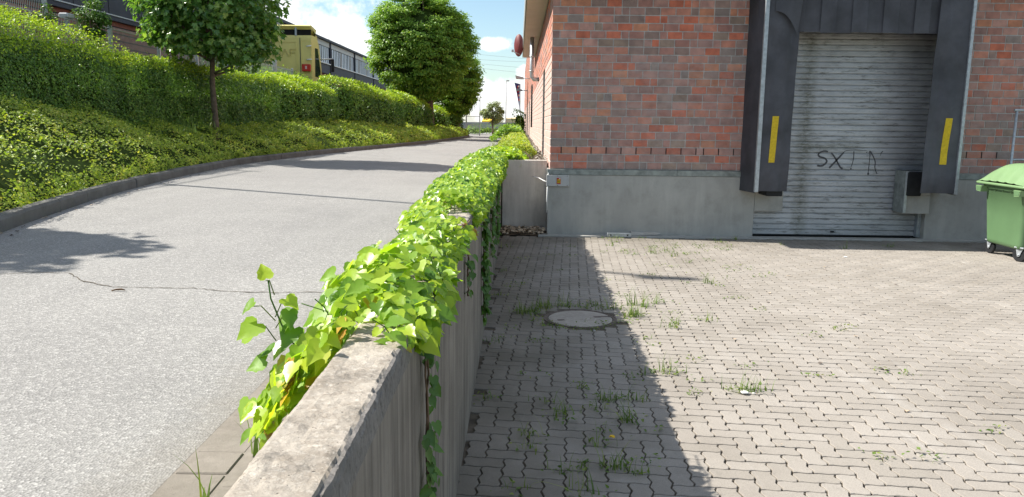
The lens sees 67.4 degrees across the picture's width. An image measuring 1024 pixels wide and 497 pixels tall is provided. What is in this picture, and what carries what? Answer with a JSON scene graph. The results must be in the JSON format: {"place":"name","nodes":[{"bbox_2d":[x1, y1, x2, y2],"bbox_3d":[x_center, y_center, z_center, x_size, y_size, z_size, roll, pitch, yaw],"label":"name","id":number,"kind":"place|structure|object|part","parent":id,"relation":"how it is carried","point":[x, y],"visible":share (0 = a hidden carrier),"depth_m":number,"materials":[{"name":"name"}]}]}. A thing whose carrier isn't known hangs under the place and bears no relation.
{"place":"outdoors","nodes":[
{"label":"outdoors","id":0,"kind":"place"},
{"bbox_2d":[0,133,500,496],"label":"road","id":1,"kind":"structure","parent":0,"point":[134,386],"depth_m":4.72,"materials":[{"name":"grey asphalt"}]},
{"bbox_2d":[9,272,322,292],"bbox_3d":[-2.327,0.236,5.046,2.486,0.050,0.299,2,9,10],"label":"road crack","id":2,"kind":"object","parent":1,"relation":"on","point":[155,287],"visible":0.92,"depth_m":4.97,"materials":[{"name":"black asphalt"}]},
{"bbox_2d":[10,154,324,235],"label":"kerb litter","id":3,"kind":"object","parent":1,"relation":"on","point":[129,192],"visible":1,"depth_m":10.13,"materials":[{"name":"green plant"}]},
{"bbox_2d":[0,135,468,232],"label":"kerb","id":4,"kind":"structure","parent":1,"relation":"on","point":[16,217],"depth_m":11.15,"materials":[{"name":"concrete"}]},
{"bbox_2d":[465,123,501,133],"bbox_3d":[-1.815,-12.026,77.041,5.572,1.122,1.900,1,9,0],"label":"hedge","id":5,"kind":"object","parent":1,"relation":"on","point":[485,130],"visible":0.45,"depth_m":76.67,"materials":[{"name":"green plant"}]},
{"bbox_2d":[478,101,505,133],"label":"round tree","id":6,"kind":"object","parent":1,"relation":"on","point":[496,115],"visible":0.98,"depth_m":68.61,"materials":[{"name":"green plant"}]},
{"bbox_2d":[505,80,508,123],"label":"street lamp","id":7,"kind":"object","parent":1,"relation":"on","point":[506,98],"visible":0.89,"depth_m":73.63,"materials":[{"name":"metal"}]},
{"bbox_2d":[265,0,525,121],"label":"sky","id":8,"kind":"structure","parent":0,"point":[499,21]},
{"bbox_2d":[466,113,479,135],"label":"metal gate","id":9,"kind":"structure","parent":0,"point":[478,124],"depth_m":65.15,"materials":[{"name":"white metal"}]},
{"bbox_2d":[460,122,511,132],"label":"boundary wall","id":10,"kind":"structure","parent":0,"point":[482,125],"depth_m":94.82,"materials":[{"name":"concrete"}]},
{"bbox_2d":[506,117,515,122],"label":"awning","id":11,"kind":"object","parent":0,"point":[508,119],"visible":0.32,"depth_m":97.66,"materials":[{"name":"beige fabric"}]},
{"bbox_2d":[497,133,547,163],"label":"raised bed soil","id":12,"kind":"structure","parent":0,"point":[529,156],"depth_m":17.50,"materials":[{"name":"brown soil"}]},
{"bbox_2d":[488,122,526,140],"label":"bed perennials","id":13,"kind":"object","parent":12,"relation":"on","point":[506,129],"visible":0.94,"depth_m":33.92,"materials":[{"name":"green plant"}]},
{"bbox_2d":[483,134,539,157],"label":"bed grass","id":14,"kind":"structure","parent":12,"relation":"on","point":[510,141],"depth_m":18.28,"materials":[{"name":"green plant"}]},
{"bbox_2d":[495,144,528,159],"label":"bed ivy","id":15,"kind":"object","parent":12,"relation":"on","point":[512,153],"visible":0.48,"depth_m":13.70,"materials":[{"name":"green plant"}]},
{"bbox_2d":[497,132,537,156],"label":"bed ground cover","id":16,"kind":"object","parent":12,"relation":"on","point":[521,140],"visible":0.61,"depth_m":16.84,"materials":[{"name":"green plant"}]},
{"bbox_2d":[515,82,520,124],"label":"banner flag","id":17,"kind":"object","parent":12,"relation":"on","point":[517,86],"visible":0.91,"depth_m":56.91,"materials":[{"name":"fabric"}]},
{"bbox_2d":[511,107,525,132],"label":"bush","id":18,"kind":"object","parent":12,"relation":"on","point":[518,119],"visible":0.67,"depth_m":57.42,"materials":[{"name":"green plant"}]},
{"bbox_2d":[526,134,547,159],"bbox_3d":[0.652,-4.066,29.089,0.368,0.179,31.337,1,9,0],"label":"gravel strip","id":19,"kind":"object","parent":12,"relation":"on","point":[537,149],"visible":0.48,"depth_m":17.18,"materials":[{"name":"gravel"}]},
{"bbox_2d":[501,169,907,237],"bbox_3d":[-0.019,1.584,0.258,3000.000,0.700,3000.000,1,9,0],"label":"ground","id":20,"kind":"structure","parent":0,"point":[752,235],"depth_m":13.65,"materials":[{"name":"grey concrete"}]},
{"bbox_2d":[150,206,442,496],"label":"gutter","id":21,"kind":"object","parent":20,"relation":"on","point":[224,457],"visible":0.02,"depth_m":2.48,"materials":[{"name":"concrete"}]},
{"bbox_2d":[173,448,211,496],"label":"grass clump","id":22,"kind":"object","parent":21,"relation":"on","point":[204,493],"visible":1,"depth_m":2.18,"materials":[{"name":"green plant"}]},
{"bbox_2d":[237,398,261,455],"bbox_3d":[-0.863,0.589,2.538,0.040,0.213,0.100,8,12,39],"label":"grass clump","id":23,"kind":"object","parent":21,"relation":"on","point":[254,450],"visible":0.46,"depth_m":2.55,"materials":[{"name":"green plant"}]},
{"bbox_2d":[224,183,501,496],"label":"retaining wall","id":24,"kind":"structure","parent":20,"relation":"on","point":[353,423],"depth_m":1.80,"materials":[{"name":"concrete"}]},
{"bbox_2d":[238,146,508,446],"bbox_3d":[-0.457,-0.585,7.913,0.759,0.676,12.638,1,9,0],"label":"ivy plant","id":25,"kind":"object","parent":24,"relation":"on","point":[361,288],"visible":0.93,"depth_m":2.42,"materials":[{"name":"green plant"}]},
{"bbox_2d":[236,264,313,381],"bbox_3d":[-0.627,0.196,2.042,0.205,0.305,0.090,0,9,-5],"label":"ivy shoot","id":26,"kind":"object","parent":25,"relation":"attached to","point":[250,327],"visible":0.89,"depth_m":2.03,"materials":[{"name":"green plant"}]},
{"bbox_2d":[419,345,443,496],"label":"ivy vine","id":27,"kind":"object","parent":24,"relation":"attached to","point":[433,471],"visible":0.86,"depth_m":2.36,"materials":[{"name":"green plant"}]},
{"bbox_2d":[465,254,477,296],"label":"ivy vine","id":28,"kind":"object","parent":24,"relation":"attached to","point":[471,267],"visible":0.96,"depth_m":4.26,"materials":[{"name":"green plant"}]},
{"bbox_2d":[481,212,494,326],"bbox_3d":[-0.210,0.141,6.267,0.147,1.036,0.211,7,11,35],"label":"ivy vine","id":29,"kind":"object","parent":24,"relation":"attached to","point":[486,272],"visible":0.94,"depth_m":6.24,"materials":[{"name":"green plant"}]},
{"bbox_2d":[490,194,498,258],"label":"ivy vine","id":30,"kind":"object","parent":24,"relation":"attached to","point":[493,223],"visible":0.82,"depth_m":8.16,"materials":[{"name":"green plant"}]},
{"bbox_2d":[496,186,502,243],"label":"ivy vine","id":31,"kind":"object","parent":24,"relation":"attached to","point":[498,208],"visible":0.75,"depth_m":10.11,"materials":[{"name":"green plant"}]},
{"bbox_2d":[502,160,546,234],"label":"planter wall","id":32,"kind":"structure","parent":20,"relation":"on","point":[523,197],"depth_m":13.48,"materials":[{"name":"concrete"}]},
{"bbox_2d":[522,0,1023,238],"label":"brick warehouse","id":33,"kind":"structure","parent":20,"relation":"on","point":[647,96],"depth_m":12.76,"materials":[{"name":"brick"}]},
{"bbox_2d":[511,34,523,56],"bbox_3d":[0.188,-6.204,23.439,0.319,0.672,0.848,3,9,13],"label":"satellite dish","id":34,"kind":"object","parent":33,"relation":"attached to","point":[518,49],"visible":0.95,"depth_m":23.45,"materials":[{"name":"paint"}]},
{"bbox_2d":[515,75,529,79],"bbox_3d":[0.527,-8.267,37.152,0.742,0.180,0.280,1,9,0],"label":"wall lamp","id":35,"kind":"object","parent":33,"relation":"attached to","point":[520,77],"visible":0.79,"depth_m":37.02,"materials":[{"name":"metal"}]},
{"bbox_2d":[532,173,548,212],"bbox_3d":[0.500,-0.983,13.187,0.102,0.670,0.609,-3,10,-20],"label":"cable","id":36,"kind":"object","parent":33,"relation":"attached to","point":[546,194],"visible":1,"depth_m":12.94,"materials":[{"name":"white paint"}]},
{"bbox_2d":[546,175,568,186],"bbox_3d":[0.766,-1.136,12.872,0.380,0.190,0.038,1,9,0],"label":"junction box","id":37,"kind":"object","parent":33,"relation":"attached to","point":[557,180],"visible":1,"depth_m":12.86,"materials":[{"name":"grey metal"}]},
{"bbox_2d":[758,191,781,195],"bbox_3d":[4.264,-1.079,12.659,0.270,0.400,0.410,1,9,0],"label":"dock bumper","id":38,"kind":"object","parent":33,"relation":"attached to","point":[771,193],"visible":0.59,"depth_m":12.48,"materials":[{"name":"black rubber"}]},
{"bbox_2d":[752,32,937,237],"bbox_3d":[5.538,-2.014,12.906,3.050,3.676,0.160,1,9,0],"label":"roller shutter","id":39,"kind":"object","parent":33,"relation":"attached to","point":[860,116],"visible":0.64,"depth_m":12.93,"materials":[{"name":"metal"}]},
{"bbox_2d":[739,0,977,194],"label":"dock shelter","id":40,"kind":"object","parent":33,"relation":"attached to","point":[776,28],"visible":1,"depth_m":12.08,"materials":[{"name":"rubber"}]},
{"bbox_2d":[892,170,908,212],"bbox_3d":[6.507,-0.960,12.869,0.044,0.690,0.375,1,9,0],"label":"metal bracket","id":41,"kind":"object","parent":33,"relation":"attached to","point":[899,195],"visible":1,"depth_m":12.83,"materials":[{"name":"metal"}]},
{"bbox_2d":[906,172,921,195],"bbox_3d":[6.630,-1.068,12.695,0.258,0.398,0.078,1,9,0],"label":"dock bumper","id":42,"kind":"object","parent":33,"relation":"attached to","point":[914,179],"visible":0.88,"depth_m":12.66,"materials":[{"name":"black rubber"}]},
{"bbox_2d":[456,233,1023,496],"bbox_3d":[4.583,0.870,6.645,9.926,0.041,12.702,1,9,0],"label":"yard paving","id":43,"kind":"structure","parent":0,"point":[993,316],"depth_m":5.91,"materials":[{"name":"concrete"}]},
{"bbox_2d":[500,226,546,234],"bbox_3d":[0.202,-0.306,13.231,0.800,0.072,0.720,1,9,0],"label":"soil heap","id":44,"kind":"object","parent":43,"relation":"on","point":[518,233],"visible":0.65,"depth_m":13.04,"materials":[{"name":"brown soil"}]},
{"bbox_2d":[500,225,545,233],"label":"dead leaves","id":45,"kind":"object","parent":44,"relation":"on","point":[533,229],"visible":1,"depth_m":13.13,"materials":[{"name":"brown plant"}]},
{"bbox_2d":[533,309,626,332],"bbox_3d":[0.661,0.700,7.443,1.000,0.056,1.000,1,9,0],"label":"manhole cover","id":46,"kind":"object","parent":43,"relation":"on","point":[584,319],"visible":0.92,"depth_m":7.40,"materials":[{"name":"metal"}]},
{"bbox_2d":[607,233,630,237],"bbox_3d":[1.789,-0.225,12.842,0.400,0.075,0.066,1,9,0],"label":"steel angle","id":47,"kind":"object","parent":43,"relation":"on","point":[625,235],"visible":0.98,"depth_m":12.81,"materials":[{"name":"metal"}]},
{"bbox_2d":[631,231,660,234],"bbox_3d":[2.260,-0.257,13.000,0.500,0.060,0.065,1,9,0],"label":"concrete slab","id":48,"kind":"object","parent":43,"relation":"on","point":[643,233],"visible":0.9,"depth_m":12.97,"materials":[{"name":"concrete"}]},
{"bbox_2d":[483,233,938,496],"bbox_3d":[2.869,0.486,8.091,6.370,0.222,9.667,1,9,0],"label":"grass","id":49,"kind":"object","parent":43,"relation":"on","point":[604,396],"visible":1,"depth_m":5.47,"materials":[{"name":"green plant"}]},
{"bbox_2d":[473,235,1005,496],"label":"weed leaves","id":50,"kind":"object","parent":43,"relation":"on","point":[604,431],"visible":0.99,"depth_m":5.64,"materials":[{"name":"green plant"}]},
{"bbox_2d":[566,242,941,443],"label":"leaf litter","id":51,"kind":"object","parent":43,"relation":"on","point":[818,362],"visible":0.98,"depth_m":6.89,"materials":[{"name":"plant"}]},
{"bbox_2d":[976,163,1023,261],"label":"waste container","id":52,"kind":"object","parent":43,"relation":"on","point":[1003,187],"visible":1,"depth_m":11.12,"materials":[{"name":"green plastic"}]},
{"bbox_2d":[1009,109,1023,163],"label":"railing","id":53,"kind":"object","parent":43,"relation":"on","point":[1014,133],"visible":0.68,"depth_m":12.24,"materials":[{"name":"metal"}]},
{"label":"bank terrain","id":54,"kind":"structure","parent":0,"visible":0},
{"bbox_2d":[0,0,49,42],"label":"fence","id":55,"kind":"object","parent":54,"relation":"on","point":[42,2],"visible":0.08,"depth_m":15.31,"materials":[{"name":"metal"}]},
{"bbox_2d":[0,136,63,211],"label":"bank ground cover","id":56,"kind":"object","parent":54,"relation":"on","point":[27,198],"visible":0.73,"depth_m":8.33,"materials":[{"name":"green plant"}]},
{"bbox_2d":[32,3,59,41],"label":"shrub","id":57,"kind":"object","parent":54,"relation":"on","point":[50,16],"visible":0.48,"depth_m":15.52,"materials":[{"name":"green plant"}]},
{"bbox_2d":[0,87,179,193],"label":"bank ground cover","id":58,"kind":"object","parent":54,"relation":"on","point":[31,112],"visible":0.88,"depth_m":11.37,"materials":[{"name":"green plant"}]},
{"bbox_2d":[70,0,115,50],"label":"shrub","id":59,"kind":"object","parent":54,"relation":"on","point":[99,19],"visible":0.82,"depth_m":17.09,"materials":[{"name":"green plant"}]},
{"bbox_2d":[0,2,283,136],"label":"hedge","id":60,"kind":"object","parent":54,"relation":"on","point":[118,84],"visible":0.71,"depth_m":15.69,"materials":[{"name":"green plant"}]},
{"bbox_2d":[50,13,293,86],"bbox_3d":[-9.576,-5.307,24.803,0.080,2.200,17.503,1,9,0],"label":"fence","id":61,"kind":"object","parent":54,"relation":"on","point":[147,47],"visible":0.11,"depth_m":19.49,"materials":[{"name":"metal"}]},
{"bbox_2d":[58,13,74,32],"bbox_3d":[-9.675,-4.905,16.714,0.200,0.400,0.300,1,9,0],"label":"floodlight","id":62,"kind":"object","parent":61,"relation":"attached to","point":[69,16],"visible":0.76,"depth_m":16.66,"materials":[{"name":"metal"}]},
{"bbox_2d":[58,99,321,167],"bbox_3d":[-7.599,-2.847,18.864,3.430,1.784,10.128,1,9,0],"label":"bank ground cover","id":63,"kind":"object","parent":54,"relation":"on","point":[249,135],"visible":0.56,"depth_m":17.75,"materials":[{"name":"green plant"}]},
{"bbox_2d":[0,0,390,98],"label":"industrial hall","id":64,"kind":"structure","parent":54,"relation":"on","point":[349,63],"depth_m":31.97,"materials":[{"name":"metal"}]},
{"bbox_2d":[318,44,328,63],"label":"window","id":65,"kind":"structure","parent":64,"relation":"in","point":[324,51],"depth_m":62.98,"materials":[{"name":"grey glass"}]},
{"bbox_2d":[331,49,353,70],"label":"window","id":66,"kind":"structure","parent":64,"relation":"in","point":[341,60],"depth_m":69.44,"materials":[{"name":"grey glass"}]},
{"bbox_2d":[355,59,372,76],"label":"window","id":67,"kind":"structure","parent":64,"relation":"in","point":[360,65],"depth_m":78.66,"materials":[{"name":"grey glass"}]},
{"bbox_2d":[176,114,215,145],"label":"bank grass","id":68,"kind":"structure","parent":54,"relation":"on","point":[189,129],"depth_m":16.41,"materials":[{"name":"green plant"}]},
{"bbox_2d":[123,0,290,139],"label":"maple tree","id":69,"kind":"object","parent":54,"relation":"on","point":[244,33],"visible":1,"depth_m":18.13,"materials":[{"name":"green plant"}]},
{"bbox_2d":[0,109,440,210],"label":"bank shrub stems","id":70,"kind":"object","parent":54,"relation":"on","point":[6,163],"visible":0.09,"depth_m":11.61,"materials":[{"name":"green plant"}]},
{"bbox_2d":[182,54,348,96],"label":"bushes","id":71,"kind":"object","parent":54,"relation":"on","point":[259,71],"visible":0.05,"depth_m":32.14,"materials":[{"name":"green plant"}]},
{"bbox_2d":[272,60,276,71],"bbox_3d":[-9.539,-6.539,30.986,0.140,2.050,0.200,1,9,0],"label":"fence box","id":72,"kind":"object","parent":54,"relation":"on","point":[274,63],"visible":0.28,"depth_m":30.78,"materials":[{"name":"metal"}]},
{"bbox_2d":[258,25,334,82],"bbox_3d":[-10.098,-7.929,33.666,3.050,4.020,6.826,1,9,0],"label":"truck","id":73,"kind":"object","parent":54,"relation":"on","point":[299,45],"visible":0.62,"depth_m":35.12,"materials":[{"name":"yellow paint"}]},
{"bbox_3d":[-9.136,-8.712,36.126,0.020,1.300,0.950,1,9,0],"label":"side window","id":74,"kind":"part","parent":73,"relation":"part of","materials":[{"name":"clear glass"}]},
{"bbox_2d":[253,70,341,126],"bbox_3d":[-8.197,-5.494,29.323,2.205,2.519,5.628,1,9,5],"label":"hedge","id":75,"kind":"object","parent":54,"relation":"on","point":[300,101],"visible":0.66,"depth_m":28.62,"materials":[{"name":"green plant"}]},
{"bbox_2d":[251,109,468,148],"bbox_3d":[-5.880,-6.787,43.513,4.203,1.763,40.311,1,9,3],"label":"bank ground cover","id":76,"kind":"object","parent":54,"relation":"on","point":[422,133],"visible":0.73,"depth_m":31.01,"materials":[{"name":"green plant"}]},
{"bbox_2d":[315,73,406,127],"bbox_3d":[-7.072,-6.718,36.521,2.277,2.789,7.818,2,9,10],"label":"hedge","id":77,"kind":"object","parent":54,"relation":"on","point":[359,100],"visible":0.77,"depth_m":34.75,"materials":[{"name":"green plant"}]},
{"bbox_2d":[387,89,434,125],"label":"hedge","id":78,"kind":"object","parent":54,"relation":"on","point":[415,112],"visible":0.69,"depth_m":44.38,"materials":[{"name":"green plant"}]},
{"bbox_2d":[363,0,480,124],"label":"hornbeam tree","id":79,"kind":"object","parent":54,"relation":"on","point":[421,48],"visible":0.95,"depth_m":46.71,"materials":[{"name":"green plant"}]},
{"bbox_2d":[424,105,450,125],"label":"hedge","id":80,"kind":"object","parent":54,"relation":"on","point":[439,118],"visible":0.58,"depth_m":53.74,"materials":[{"name":"green plant"}]},
{"bbox_2d":[443,105,462,127],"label":"hedge","id":81,"kind":"object","parent":54,"relation":"on","point":[453,119],"visible":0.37,"depth_m":57.97,"materials":[{"name":"green plant"}]},
{"bbox_2d":[433,55,484,126],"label":"hornbeam tree","id":82,"kind":"object","parent":54,"relation":"on","point":[461,103],"visible":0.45,"depth_m":57.97,"materials":[{"name":"green plant"}]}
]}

